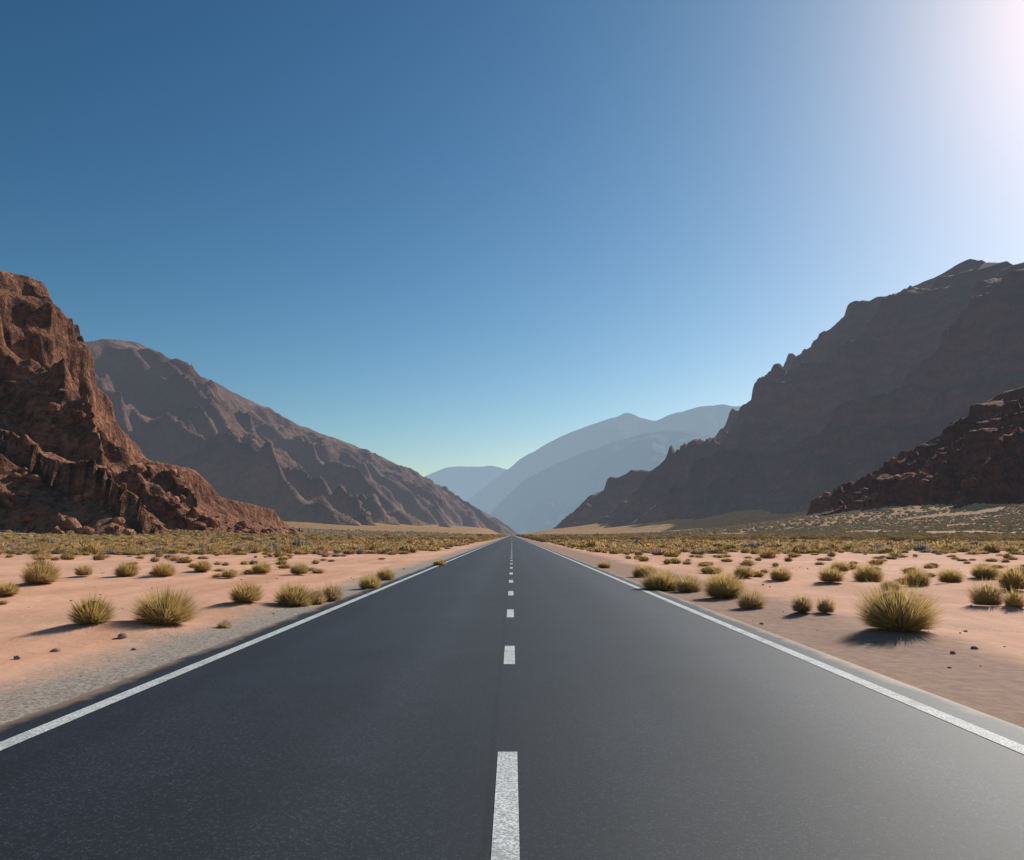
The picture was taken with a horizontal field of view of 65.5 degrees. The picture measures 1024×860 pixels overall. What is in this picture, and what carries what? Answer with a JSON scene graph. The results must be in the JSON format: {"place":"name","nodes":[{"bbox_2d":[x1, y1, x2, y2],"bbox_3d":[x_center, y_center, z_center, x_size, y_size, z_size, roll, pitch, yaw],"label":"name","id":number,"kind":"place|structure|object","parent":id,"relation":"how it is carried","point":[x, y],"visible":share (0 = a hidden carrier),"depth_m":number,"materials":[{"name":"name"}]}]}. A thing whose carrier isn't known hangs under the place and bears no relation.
{"place":"outdoors","nodes":[
{"label":"outdoors","id":0,"kind":"place"},
{"bbox_2d":[0,270,307,535],"bbox_3d":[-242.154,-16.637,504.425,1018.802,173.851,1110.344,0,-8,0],"label":"hill","id":1,"kind":"structure","parent":0,"point":[45,354],"depth_m":411.25,"materials":[{"name":"brown stone"}]},
{"bbox_2d":[85,339,517,534],"bbox_3d":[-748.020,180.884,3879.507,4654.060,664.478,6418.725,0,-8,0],"label":"mountain","id":2,"kind":"structure","parent":0,"point":[224,442],"depth_m":2516.84,"materials":[{"name":"grey stone"}]},
{"bbox_2d":[425,466,506,501],"bbox_3d":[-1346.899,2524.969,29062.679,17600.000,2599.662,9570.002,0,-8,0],"label":"mountain","id":3,"kind":"structure","parent":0,"point":[464,483],"depth_m":29342.64,"materials":[{"name":"stone"}]},
{"bbox_2d":[0,535,1023,859],"bbox_3d":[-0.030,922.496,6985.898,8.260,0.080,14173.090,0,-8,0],"label":"road","id":4,"kind":"structure","parent":0,"point":[624,721],"depth_m":5.54,"materials":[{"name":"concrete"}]},
{"bbox_2d":[0,536,1023,859],"bbox_3d":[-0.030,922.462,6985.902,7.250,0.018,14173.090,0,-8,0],"label":"road markings","id":5,"kind":"object","parent":4,"relation":"on","point":[506,830],"visible":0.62,"depth_m":6.38,"materials":[{"name":"paint"}]},
{"bbox_2d":[0,505,1023,727],"bbox_3d":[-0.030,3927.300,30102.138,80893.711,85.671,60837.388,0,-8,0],"label":"desert ground","id":6,"kind":"structure","parent":0,"point":[38,675],"depth_m":15.62,"materials":[{"name":"beige sand"}]},
{"bbox_2d":[0,581,19,595],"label":"shrub","id":7,"kind":"object","parent":6,"relation":"on","point":[8,589],"visible":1,"depth_m":18.48,"materials":[{"name":"plant"}]},
{"bbox_2d":[17,557,61,583],"bbox_3d":[-12.973,3.852,21.993,1.223,0.751,1.210,0,-8,0],"label":"shrub","id":8,"kind":"object","parent":6,"relation":"on","point":[40,573],"visible":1,"depth_m":21.77,"materials":[{"name":"plant"}]},
{"bbox_2d":[73,565,94,575],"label":"shrub","id":9,"kind":"object","parent":6,"relation":"on","point":[83,571],"visible":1,"depth_m":26.70,"materials":[{"name":"plant"}]},
{"bbox_2d":[65,591,117,624],"bbox_3d":[-6.444,2.701,12.226,0.823,0.524,0.798,0,-8,0],"label":"shrub","id":10,"kind":"object","parent":6,"relation":"on","point":[92,612],"visible":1,"depth_m":12.09,"materials":[{"name":"plant"}]},
{"bbox_2d":[113,561,139,575],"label":"shrub","id":11,"kind":"object","parent":6,"relation":"on","point":[126,569],"visible":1,"depth_m":26.65,"materials":[{"name":"plant"}]},
{"bbox_2d":[0,389,303,534],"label":"boulders","id":12,"kind":"object","parent":6,"relation":"on","point":[71,523],"visible":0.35,"depth_m":381.70,"materials":[{"name":"brown stone"}]},
{"bbox_2d":[149,561,177,576],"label":"shrub","id":13,"kind":"object","parent":6,"relation":"on","point":[166,569],"visible":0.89,"depth_m":26.07,"materials":[{"name":"plant"}]},
{"bbox_2d":[128,583,203,624],"bbox_3d":[-5.530,2.759,12.742,1.257,0.667,1.234,0,-8,0],"label":"shrub","id":14,"kind":"object","parent":6,"relation":"on","point":[163,608],"visible":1,"depth_m":12.54,"materials":[{"name":"green plant"}]},
{"bbox_2d":[193,559,211,570],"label":"shrub","id":15,"kind":"object","parent":6,"relation":"on","point":[202,565],"visible":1,"depth_m":30.01,"materials":[{"name":"green plant"}]},
{"bbox_2d":[215,619,232,627],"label":"shrub","id":16,"kind":"object","parent":6,"relation":"on","point":[224,624],"visible":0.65,"depth_m":12.92,"materials":[{"name":"plant"}]},
{"bbox_2d":[221,567,238,577],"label":"shrub","id":17,"kind":"object","parent":6,"relation":"on","point":[230,573],"visible":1,"depth_m":26.69,"materials":[{"name":"plant"}]},
{"bbox_2d":[227,580,265,601],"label":"shrub","id":18,"kind":"object","parent":6,"relation":"on","point":[246,593],"visible":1,"depth_m":16.40,"materials":[{"name":"plant"}]},
{"bbox_2d":[251,560,272,572],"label":"shrub","id":19,"kind":"object","parent":6,"relation":"on","point":[264,567],"visible":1,"depth_m":28.58,"materials":[{"name":"green plant"}]},
{"bbox_2d":[270,580,315,606],"bbox_3d":[-4.654,3.462,17.002,1.026,0.632,1.055,0,-8,0],"label":"shrub","id":20,"kind":"object","parent":6,"relation":"on","point":[295,596],"visible":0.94,"depth_m":16.82,"materials":[{"name":"plant"}]},
{"bbox_2d":[289,562,309,573],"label":"shrub","id":21,"kind":"object","parent":6,"relation":"on","point":[299,569],"visible":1,"depth_m":28.56,"materials":[{"name":"plant"}]},
{"bbox_2d":[307,587,327,604],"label":"shrub","id":22,"kind":"object","parent":6,"relation":"on","point":[319,597],"visible":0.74,"depth_m":17.39,"materials":[{"name":"plant"}]},
{"bbox_2d":[322,582,343,601],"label":"shrub","id":23,"kind":"object","parent":6,"relation":"on","point":[333,593],"visible":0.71,"depth_m":18.17,"materials":[{"name":"plant"}]},
{"bbox_2d":[356,572,383,588],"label":"shrub","id":24,"kind":"object","parent":6,"relation":"on","point":[369,581],"visible":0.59,"depth_m":22.20,"materials":[{"name":"plant"}]},
{"bbox_2d":[375,565,396,579],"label":"shrub","id":25,"kind":"object","parent":6,"relation":"on","point":[383,574],"visible":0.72,"depth_m":26.65,"materials":[{"name":"plant"}]},
{"bbox_2d":[432,559,445,565],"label":"shrub","id":26,"kind":"object","parent":6,"relation":"on","point":[440,562],"visible":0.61,"depth_m":38.70,"materials":[{"name":"plant"}]},
{"bbox_2d":[14,566,1005,667],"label":"loose stones","id":27,"kind":"object","parent":6,"relation":"on","point":[120,636],"visible":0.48,"depth_m":11.39,"materials":[{"name":"brown stone"}]},
{"bbox_2d":[0,536,1023,603],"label":"field shrubs","id":28,"kind":"object","parent":6,"relation":"on","point":[43,549],"depth_m":67.04,"materials":[{"name":"green plant"}]},
{"bbox_2d":[0,503,1023,541],"bbox_3d":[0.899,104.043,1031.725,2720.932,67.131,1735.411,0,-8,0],"label":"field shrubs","id":29,"kind":"object","parent":6,"relation":"on","point":[841,533],"depth_m":633.03,"materials":[{"name":"plant"}]},
{"bbox_2d":[597,560,611,567],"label":"shrub","id":30,"kind":"object","parent":6,"relation":"on","point":[602,564],"visible":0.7,"depth_m":36.37,"materials":[{"name":"plant"}]},
{"bbox_2d":[630,563,656,576],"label":"shrub","id":31,"kind":"object","parent":6,"relation":"on","point":[640,570],"visible":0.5,"depth_m":28.53,"materials":[{"name":"green plant"}]},
{"bbox_2d":[638,566,680,590],"bbox_3d":[4.118,4.086,21.962,1.431,0.698,1.464,0,-8,0],"label":"shrub","id":32,"kind":"object","parent":6,"relation":"on","point":[661,581],"visible":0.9,"depth_m":21.65,"materials":[{"name":"plant"}]},
{"bbox_2d":[672,572,704,591],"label":"shrub","id":33,"kind":"object","parent":6,"relation":"on","point":[689,584],"visible":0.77,"depth_m":21.01,"materials":[{"name":"plant"}]},
{"bbox_2d":[699,568,748,597],"bbox_3d":[5.038,3.598,18.886,1.269,0.757,1.230,0,-8,0],"label":"shrub","id":34,"kind":"object","parent":6,"relation":"on","point":[724,585],"visible":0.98,"depth_m":18.67,"materials":[{"name":"plant"}]},
{"bbox_2d":[732,563,755,576],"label":"shrub","id":35,"kind":"object","parent":6,"relation":"on","point":[746,571],"visible":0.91,"depth_m":26.65,"materials":[{"name":"plant"}]},
{"bbox_2d":[733,586,768,608],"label":"shrub","id":36,"kind":"object","parent":6,"relation":"on","point":[752,600],"visible":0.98,"depth_m":16.17,"materials":[{"name":"plant"}]},
{"bbox_2d":[769,565,793,580],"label":"shrub","id":37,"kind":"object","parent":6,"relation":"on","point":[781,574],"visible":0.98,"depth_m":23.99,"materials":[{"name":"plant"}]},
{"bbox_2d":[789,591,814,611],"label":"shrub","id":38,"kind":"object","parent":6,"relation":"on","point":[801,604],"visible":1,"depth_m":14.64,"materials":[{"name":"plant"}]},
{"bbox_2d":[816,596,835,612],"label":"shrub","id":39,"kind":"object","parent":6,"relation":"on","point":[826,605],"visible":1,"depth_m":14.65,"materials":[{"name":"plant"}]},
{"bbox_2d":[817,565,846,581],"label":"shrub","id":40,"kind":"object","parent":6,"relation":"on","point":[829,575],"visible":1,"depth_m":22.61,"materials":[{"name":"plant"}]},
{"bbox_2d":[830,561,849,571],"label":"shrub","id":41,"kind":"object","parent":6,"relation":"on","point":[842,566],"visible":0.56,"depth_m":30.76,"materials":[{"name":"plant"}]},
{"bbox_2d":[849,561,884,582],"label":"shrub","id":42,"kind":"object","parent":6,"relation":"on","point":[866,574],"visible":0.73,"depth_m":23.48,"materials":[{"name":"green plant"}]},
{"bbox_2d":[880,579,904,590],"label":"shrub","id":43,"kind":"object","parent":6,"relation":"on","point":[892,582],"visible":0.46,"depth_m":19.69,"materials":[{"name":"plant"}]},
{"bbox_2d":[850,577,948,631],"bbox_3d":[5.699,2.525,11.753,1.472,0.824,1.468,0,-8,0],"label":"shrub","id":44,"kind":"object","parent":6,"relation":"on","point":[892,609],"visible":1,"depth_m":11.51,"materials":[{"name":"green plant"}]},
{"bbox_2d":[901,566,932,585],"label":"shrub","id":45,"kind":"object","parent":6,"relation":"on","point":[919,578],"visible":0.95,"depth_m":21.42,"materials":[{"name":"green plant"}]},
{"bbox_2d":[937,567,967,582],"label":"shrub","id":46,"kind":"object","parent":6,"relation":"on","point":[952,576],"visible":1,"depth_m":23.51,"materials":[{"name":"plant"}]},
{"bbox_2d":[962,577,1007,605],"bbox_3d":[9.588,3.225,16.109,0.857,0.634,0.862,0,-8,0],"label":"shrub","id":47,"kind":"object","parent":6,"relation":"on","point":[986,595],"visible":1,"depth_m":15.96,"materials":[{"name":"plant"}]},
{"bbox_2d":[969,561,1001,577],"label":"shrub","id":48,"kind":"object","parent":6,"relation":"on","point":[983,571],"visible":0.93,"depth_m":26.60,"materials":[{"name":"plant"}]},
{"bbox_2d":[992,564,1023,589],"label":"shrub","id":49,"kind":"object","parent":6,"relation":"on","point":[1013,577],"visible":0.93,"depth_m":20.00,"materials":[{"name":"plant"}]},
{"bbox_2d":[1002,584,1023,607],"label":"shrub","id":50,"kind":"object","parent":6,"relation":"on","point":[1014,598],"visible":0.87,"depth_m":15.60,"materials":[{"name":"plant"}]},
{"bbox_2d":[0,0,1023,476],"label":"sky","id":51,"kind":"structure","parent":0,"point":[427,237],"materials":[{"name":"blue"}]},
{"bbox_2d":[490,430,715,533],"bbox_3d":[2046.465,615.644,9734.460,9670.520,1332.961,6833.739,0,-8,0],"label":"distant mountain","id":52,"kind":"structure","parent":0,"point":[554,495],"depth_m":9849.60,"materials":[{"name":"stone"}]},
{"bbox_2d":[467,404,740,514],"bbox_3d":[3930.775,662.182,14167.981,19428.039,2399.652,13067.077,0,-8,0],"label":"mountain","id":53,"kind":"structure","parent":0,"point":[490,497],"depth_m":14850.77,"materials":[{"name":"stone"}]},
{"bbox_2d":[553,259,1023,528],"bbox_3d":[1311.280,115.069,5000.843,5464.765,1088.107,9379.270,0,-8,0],"label":"mountain","id":54,"kind":"structure","parent":0,"point":[860,389],"depth_m":2757.62,"materials":[{"name":"grey stone"}]},
{"bbox_2d":[818,449,1023,510],"bbox_3d":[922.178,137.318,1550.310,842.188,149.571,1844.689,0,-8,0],"label":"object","id":55,"kind":"object","parent":54,"relation":"on","point":[969,482],"visible":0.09,"depth_m":1275.08,"materials":[{"name":"brown stone"}]},
{"bbox_2d":[806,386,1023,516],"bbox_3d":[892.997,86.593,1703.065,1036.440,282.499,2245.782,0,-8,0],"label":"mountain","id":56,"kind":"structure","parent":0,"point":[989,435],"depth_m":1272.50,"materials":[{"name":"brown stone"}]}
]}

